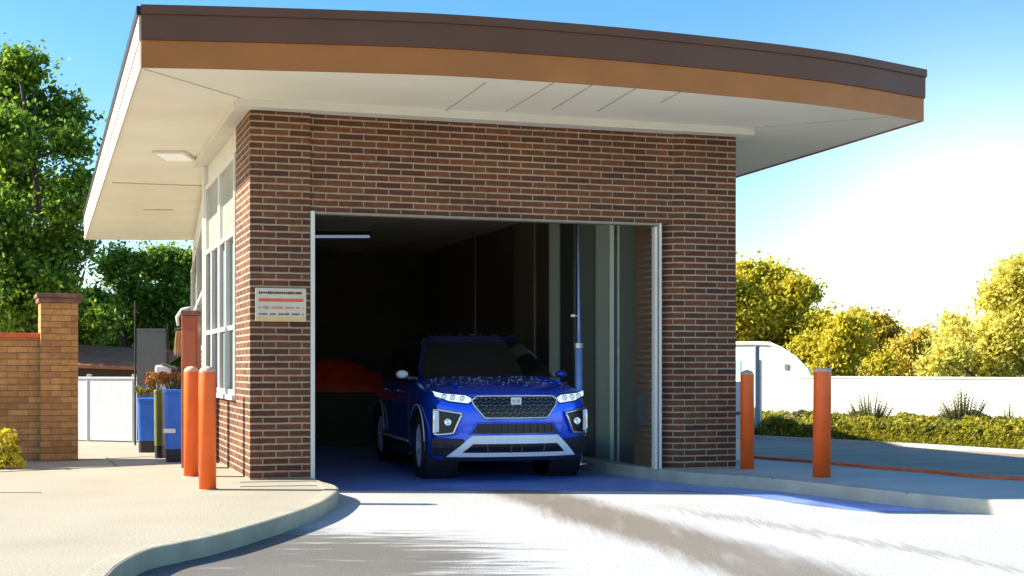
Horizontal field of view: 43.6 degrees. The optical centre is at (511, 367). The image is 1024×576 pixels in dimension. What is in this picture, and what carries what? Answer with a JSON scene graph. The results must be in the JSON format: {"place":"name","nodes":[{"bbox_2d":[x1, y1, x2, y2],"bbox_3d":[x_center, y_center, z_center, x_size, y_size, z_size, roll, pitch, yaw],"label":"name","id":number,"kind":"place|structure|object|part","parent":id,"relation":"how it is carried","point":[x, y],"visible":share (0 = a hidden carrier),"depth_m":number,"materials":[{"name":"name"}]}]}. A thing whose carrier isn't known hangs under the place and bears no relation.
{"place":"outdoors","nodes":[
{"label":"outdoors","id":0,"kind":"place"},
{"bbox_2d":[34,293,82,461],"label":"brick pier","id":1,"kind":"structure","parent":0,"point":[58,322],"depth_m":15.90,"materials":[{"name":"brown brick"}]},
{"bbox_2d":[0,440,337,575],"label":"sidewalk","id":2,"kind":"structure","parent":0,"point":[97,502],"depth_m":10.91,"materials":[{"name":"concrete"}]},
{"bbox_2d":[0,427,26,468],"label":"yellow plant","id":3,"kind":"object","parent":2,"relation":"on","point":[10,454],"visible":1,"depth_m":14.74,"materials":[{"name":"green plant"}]},
{"bbox_2d":[0,333,39,461],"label":"garden wall","id":4,"kind":"structure","parent":2,"relation":"on","point":[19,382],"depth_m":15.85,"materials":[{"name":"beige brick"}]},
{"bbox_2d":[78,374,136,441],"bbox_3d":[-6.322,0.640,20.102,2.222,1.060,0.105,0,0,21],"label":"white fence","id":5,"kind":"object","parent":2,"relation":"on","point":[105,408],"visible":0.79,"depth_m":20.08,"materials":[{"name":"plastic"}]},
{"bbox_2d":[136,397,154,452],"bbox_3d":[-4.997,0.795,17.745,0.296,0.750,0.520,0,0,0],"label":"waste bin","id":6,"kind":"object","parent":2,"relation":"on","point":[145,413],"visible":0.59,"depth_m":17.51,"materials":[{"name":"blue plastic"}]},
{"bbox_2d":[133,385,152,396],"bbox_3d":[-5.153,0.342,17.893,0.295,0.220,0.220,0,0,0],"label":"dry plant","id":7,"kind":"object","parent":6,"relation":"in","point":[146,390],"visible":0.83,"depth_m":17.87,"materials":[{"name":"green plant"}]},
{"bbox_2d":[134,300,168,444],"bbox_3d":[-5.406,0.085,19.200,0.520,2.170,0.070,0,0,0],"label":"grey screen","id":8,"kind":"object","parent":2,"relation":"on","point":[151,348],"visible":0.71,"depth_m":19.18,"materials":[{"name":"metal"}]},
{"bbox_2d":[154,389,165,457],"bbox_3d":[-4.552,0.730,16.596,0.117,0.880,0.364,0,0,0],"label":"bollard","id":9,"kind":"object","parent":2,"relation":"on","point":[159,439],"visible":0.7,"depth_m":16.44,"materials":[{"name":"green plastic"}]},
{"bbox_2d":[144,371,163,393],"bbox_3d":[-4.610,0.198,16.602,0.307,0.309,0.261,0,0,0],"label":"dry plant","id":10,"kind":"object","parent":9,"relation":"in","point":[151,379],"visible":0.66,"depth_m":16.57,"materials":[{"name":"orange plant"}]},
{"bbox_2d":[155,363,177,388],"bbox_3d":[-4.884,0.557,18.110,0.306,1.225,0.160,0,0,0],"label":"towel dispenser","id":11,"kind":"object","parent":2,"relation":"on","point":[164,367],"visible":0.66,"depth_m":18.03,"materials":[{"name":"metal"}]},
{"bbox_2d":[163,389,180,461],"bbox_3d":[-4.085,0.720,15.981,0.440,0.900,0.520,0,0,0],"label":"waste bin","id":12,"kind":"object","parent":2,"relation":"on","point":[172,416],"visible":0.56,"depth_m":15.74,"materials":[{"name":"blue plastic"}]},
{"bbox_2d":[155,371,180,388],"bbox_3d":[-4.208,0.168,15.953,0.427,0.269,0.396,0,0,26],"label":"dry plant","id":13,"kind":"object","parent":12,"relation":"in","point":[168,378],"visible":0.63,"depth_m":15.88,"materials":[{"name":"brown plant"}]},
{"bbox_2d":[175,306,201,467],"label":"pay column","id":14,"kind":"structure","parent":2,"relation":"on","point":[190,337],"depth_m":14.81,"materials":[{"name":"orange metal"}]},
{"bbox_2d":[173,327,180,356],"bbox_3d":[-3.914,-0.309,15.154,0.206,0.377,0.072,0,0,0],"label":"straw brush","id":15,"kind":"object","parent":14,"relation":"hanging from","point":[177,344],"visible":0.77,"depth_m":15.13,"materials":[{"name":"brown plant"}]},
{"bbox_2d":[181,366,198,476],"bbox_3d":[-3.437,0.580,13.714,0.211,1.181,0.211,0,0,0],"label":"bollard","id":16,"kind":"object","parent":2,"relation":"on","point":[191,421],"visible":0.97,"depth_m":13.65,"materials":[{"name":"orange metal"}]},
{"bbox_2d":[196,366,218,490],"bbox_3d":[-2.910,0.580,12.235,0.219,1.181,0.219,0,0,0],"label":"bollard","id":17,"kind":"object","parent":2,"relation":"on","point":[207,428],"visible":1,"depth_m":12.17,"materials":[{"name":"orange metal"}]},
{"bbox_2d":[315,359,379,444],"bbox_3d":[-3.050,0.575,21.575,1.700,1.449,0.850,0,0,0],"label":"wash machine","id":18,"kind":"object","parent":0,"point":[345,393],"visible":0.53,"depth_m":21.20,"materials":[{"name":"red plastic"}]},
{"bbox_2d":[0,0,1023,368],"label":"sky","id":19,"kind":"structure","parent":0,"point":[904,219],"materials":[{"name":"blue"}]},
{"bbox_2d":[137,490,1023,575],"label":"road","id":20,"kind":"structure","parent":0,"point":[506,533],"depth_m":9.66,"materials":[{"name":"concrete"}]},
{"bbox_2d":[82,482,337,575],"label":"kerb","id":21,"kind":"structure","parent":20,"relation":"on","point":[140,563],"depth_m":8.92,"materials":[{"name":"concrete"}]},
{"bbox_2d":[315,445,947,511],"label":"bay floor","id":22,"kind":"structure","parent":0,"point":[351,467],"depth_m":14.64,"materials":[{"name":"grey concrete"}]},
{"bbox_2d":[373,334,587,478],"bbox_3d":[-0.553,0.458,16.652,2.194,1.786,4.707,0,0,-15],"label":"parked car","id":23,"kind":"object","parent":22,"relation":"on","point":[445,405],"visible":1,"depth_m":14.82,"materials":[{"name":"blue paint"}]},
{"bbox_3d":[-1.692,-0.063,17.889,0.166,0.374,0.748,0,0,-15],"label":"side window","id":24,"kind":"part","parent":23,"relation":"part of","materials":[{"name":"black glass"}]},
{"bbox_3d":[-1.460,-0.078,17.056,0.184,0.406,0.885,0,0,-15],"label":"side window","id":25,"kind":"part","parent":23,"relation":"part of","materials":[{"name":"black glass"}]},
{"bbox_3d":[-1.239,-0.078,16.233,0.184,0.406,1.314,0,0,-15],"label":"side window","id":26,"kind":"part","parent":23,"relation":"part of","materials":[{"name":"black glass"}]},
{"bbox_2d":[83,4,926,479],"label":"car wash building","id":27,"kind":"structure","parent":22,"relation":"on","point":[469,172],"depth_m":14.19,"materials":[{"name":"brick"}]},
{"bbox_2d":[152,151,194,160],"bbox_3d":[-4.363,-2.729,16.543,0.420,0.042,0.600,0,0,0],"label":"ceiling light","id":28,"kind":"object","parent":27,"relation":"attached to","point":[174,155],"visible":0.87,"depth_m":16.44,"materials":[{"name":"white plastic"}]},
{"bbox_3d":[-6.231,-1.185,25.187,0.080,1.866,5.590,0,0,-15],"label":"window","id":29,"kind":"part","parent":27,"relation":"part of","materials":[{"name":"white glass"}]},
{"bbox_3d":[-4.795,-1.185,19.831,0.080,1.866,5.499,0,0,-15],"label":"window","id":30,"kind":"part","parent":27,"relation":"part of","materials":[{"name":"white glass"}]},
{"bbox_3d":[-3.788,-1.042,16.307,0.080,2.712,1.447,0,0,-20],"label":"window","id":31,"kind":"part","parent":27,"relation":"part of","materials":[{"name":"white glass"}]},
{"bbox_3d":[-3.303,-1.042,14.958,0.080,2.712,1.424,0,0,-20],"label":"window","id":32,"kind":"part","parent":27,"relation":"part of","materials":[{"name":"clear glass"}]},
{"bbox_2d":[255,288,305,321],"bbox_3d":[-2.412,-0.651,13.357,0.525,0.348,0.024,0,0,-17],"label":"wall sign","id":33,"kind":"object","parent":27,"relation":"attached to","point":[282,304],"visible":1,"depth_m":13.35,"materials":[{"name":"white metal"}]},
{"bbox_2d":[315,231,370,237],"bbox_3d":[-2.900,-2.112,20.400,1.300,0.094,0.180,0,0,0],"label":"strip light","id":34,"kind":"object","parent":27,"relation":"attached to","point":[342,234],"visible":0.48,"depth_m":20.31,"materials":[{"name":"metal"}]},
{"bbox_2d":[571,224,586,464],"bbox_3d":[0.804,-0.315,15.420,0.200,2.970,0.200,0,0,0],"label":"spray pole","id":35,"kind":"object","parent":22,"relation":"on","point":[578,346],"visible":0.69,"depth_m":15.40,"materials":[{"name":"metal"}]},
{"bbox_2d":[736,341,811,375],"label":"white building","id":36,"kind":"structure","parent":0,"point":[777,360],"depth_m":39.13,"materials":[{"name":"beige paint"}]},
{"bbox_2d":[736,360,740,375],"bbox_3d":[6.888,0.071,39.979,0.585,0.570,0.021,0,0,40],"label":"window","id":37,"kind":"structure","parent":36,"relation":"in","point":[738,362],"depth_m":39.83,"materials":[{"name":"white glass"}]},
{"bbox_2d":[586,459,1023,502],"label":"pavement","id":38,"kind":"structure","parent":0,"point":[939,483],"depth_m":13.46,"materials":[{"name":"concrete"}]},
{"bbox_2d":[736,381,739,459],"bbox_3d":[2.823,0.675,16.199,0.159,0.990,0.202,0,0,0],"label":"meter cabinet","id":39,"kind":"object","parent":38,"relation":"on","point":[737,420],"visible":0.27,"depth_m":16.10,"materials":[{"name":"white plastic"}]},
{"bbox_2d":[738,370,755,469],"bbox_3d":[2.687,0.600,14.625,0.211,1.141,0.211,0,0,0],"label":"bollard","id":40,"kind":"object","parent":38,"relation":"on","point":[746,419],"visible":1,"depth_m":14.56,"materials":[{"name":"orange metal"}]},
{"bbox_2d":[810,368,833,478],"bbox_3d":[3.284,0.588,13.559,0.254,1.165,0.254,0,1,0],"label":"bollard","id":41,"kind":"object","parent":38,"relation":"on","point":[822,378],"visible":1,"depth_m":13.48,"materials":[{"name":"orange metal"}]},
{"bbox_2d":[754,439,1023,475],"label":"parking lot","id":42,"kind":"structure","parent":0,"point":[989,463],"depth_m":18.75,"materials":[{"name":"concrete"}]},
{"bbox_2d":[579,456,1023,517],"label":"kerb","id":43,"kind":"structure","parent":42,"relation":"on","point":[987,505],"depth_m":12.83,"materials":[{"name":"grey concrete"}]},
{"bbox_2d":[754,455,1023,480],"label":"kerb","id":44,"kind":"structure","parent":42,"relation":"on","point":[950,473],"depth_m":14.37,"materials":[{"name":"red paint"}]},
{"label":"ground","id":45,"kind":"structure","parent":0,"visible":0},
{"bbox_2d":[0,32,136,345],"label":"broadleaf tree","id":46,"kind":"object","parent":45,"relation":"on","point":[28,125],"visible":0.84,"depth_m":31.05,"materials":[{"name":"green plant"}]},
{"bbox_2d":[20,218,117,342],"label":"broadleaf tree","id":47,"kind":"object","parent":45,"relation":"on","point":[75,268],"depth_m":41.33,"materials":[{"name":"green plant"}]},
{"bbox_2d":[78,345,180,388],"bbox_3d":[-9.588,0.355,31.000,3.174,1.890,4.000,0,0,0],"label":"house","id":48,"kind":"structure","parent":45,"relation":"on","point":[101,361],"depth_m":29.70,"materials":[{"name":"ceramic"}]},
{"bbox_2d":[78,240,192,365],"bbox_3d":[-10.800,-1.455,38.111,4.494,5.519,4.947,0,0,0],"label":"broadleaf tree","id":49,"kind":"object","parent":45,"relation":"on","point":[164,300],"visible":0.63,"depth_m":38.06,"materials":[{"name":"green plant"}]},
{"bbox_2d":[736,247,834,349],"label":"broadleaf tree","id":50,"kind":"object","parent":45,"relation":"on","point":[772,297],"visible":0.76,"depth_m":45.62,"materials":[{"name":"yellow plant"}]},
{"bbox_2d":[781,291,912,378],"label":"broadleaf tree","id":51,"kind":"object","parent":45,"relation":"on","point":[841,344],"visible":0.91,"depth_m":43.27,"materials":[{"name":"yellow plant"}]},
{"bbox_2d":[736,376,1023,417],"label":"boundary wall","id":52,"kind":"structure","parent":45,"relation":"on","point":[919,395],"depth_m":31.35,"materials":[{"name":"beige paint"}]},
{"bbox_2d":[843,302,934,376],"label":"broadleaf tree","id":53,"kind":"object","parent":45,"relation":"on","point":[896,337],"visible":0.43,"depth_m":50.86,"materials":[{"name":"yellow plant"}]},
{"bbox_2d":[754,435,1023,453],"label":"kerb","id":54,"kind":"structure","parent":45,"relation":"on","point":[986,449],"depth_m":21.09,"materials":[{"name":"concrete"}]},
{"bbox_2d":[905,246,1023,376],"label":"broadleaf tree","id":55,"kind":"object","parent":45,"relation":"on","point":[996,349],"visible":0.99,"depth_m":41.91,"materials":[{"name":"yellow plant"}]},
{"label":"planting bed","id":56,"kind":"structure","parent":0,"visible":0},
{"bbox_2d":[754,346,761,432],"bbox_3d":[4.597,0.448,23.908,0.260,1.703,0.240,0,0,0],"label":"sign post","id":57,"kind":"object","parent":56,"relation":"on","point":[757,390],"visible":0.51,"depth_m":23.86,"materials":[{"name":"metal"}]},
{"bbox_2d":[782,409,808,417],"bbox_3d":[5.535,1.059,24.486,1.132,0.524,0.853,0,0,0],"label":"shrub","id":58,"kind":"object","parent":56,"relation":"on","point":[794,414],"visible":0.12,"depth_m":24.41,"materials":[{"name":"green plant"}]},
{"bbox_2d":[844,383,894,418],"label":"ornamental grass","id":59,"kind":"object","parent":56,"relation":"on","point":[865,411],"depth_m":23.36,"materials":[{"name":"green plant"}]},
{"bbox_2d":[754,409,1023,449],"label":"ground cover","id":60,"kind":"object","parent":56,"relation":"on","point":[975,431],"visible":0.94,"depth_m":21.66,"materials":[{"name":"green plant"}]},
{"bbox_2d":[932,384,990,420],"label":"ornamental grass","id":61,"kind":"object","parent":56,"relation":"on","point":[956,414],"depth_m":22.94,"materials":[{"name":"green plant"}]},
{"bbox_2d":[936,409,992,417],"bbox_3d":[8.404,1.050,23.815,1.153,0.546,0.876,0,0,0],"label":"shrub","id":62,"kind":"object","parent":56,"relation":"on","point":[937,416],"depth_m":23.75,"materials":[{"name":"green plant"}]},
{"bbox_2d":[997,401,1022,420],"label":"ornamental grass","id":63,"kind":"object","parent":56,"relation":"on","point":[1008,414],"depth_m":22.51,"materials":[{"name":"green plant"}]}
]}

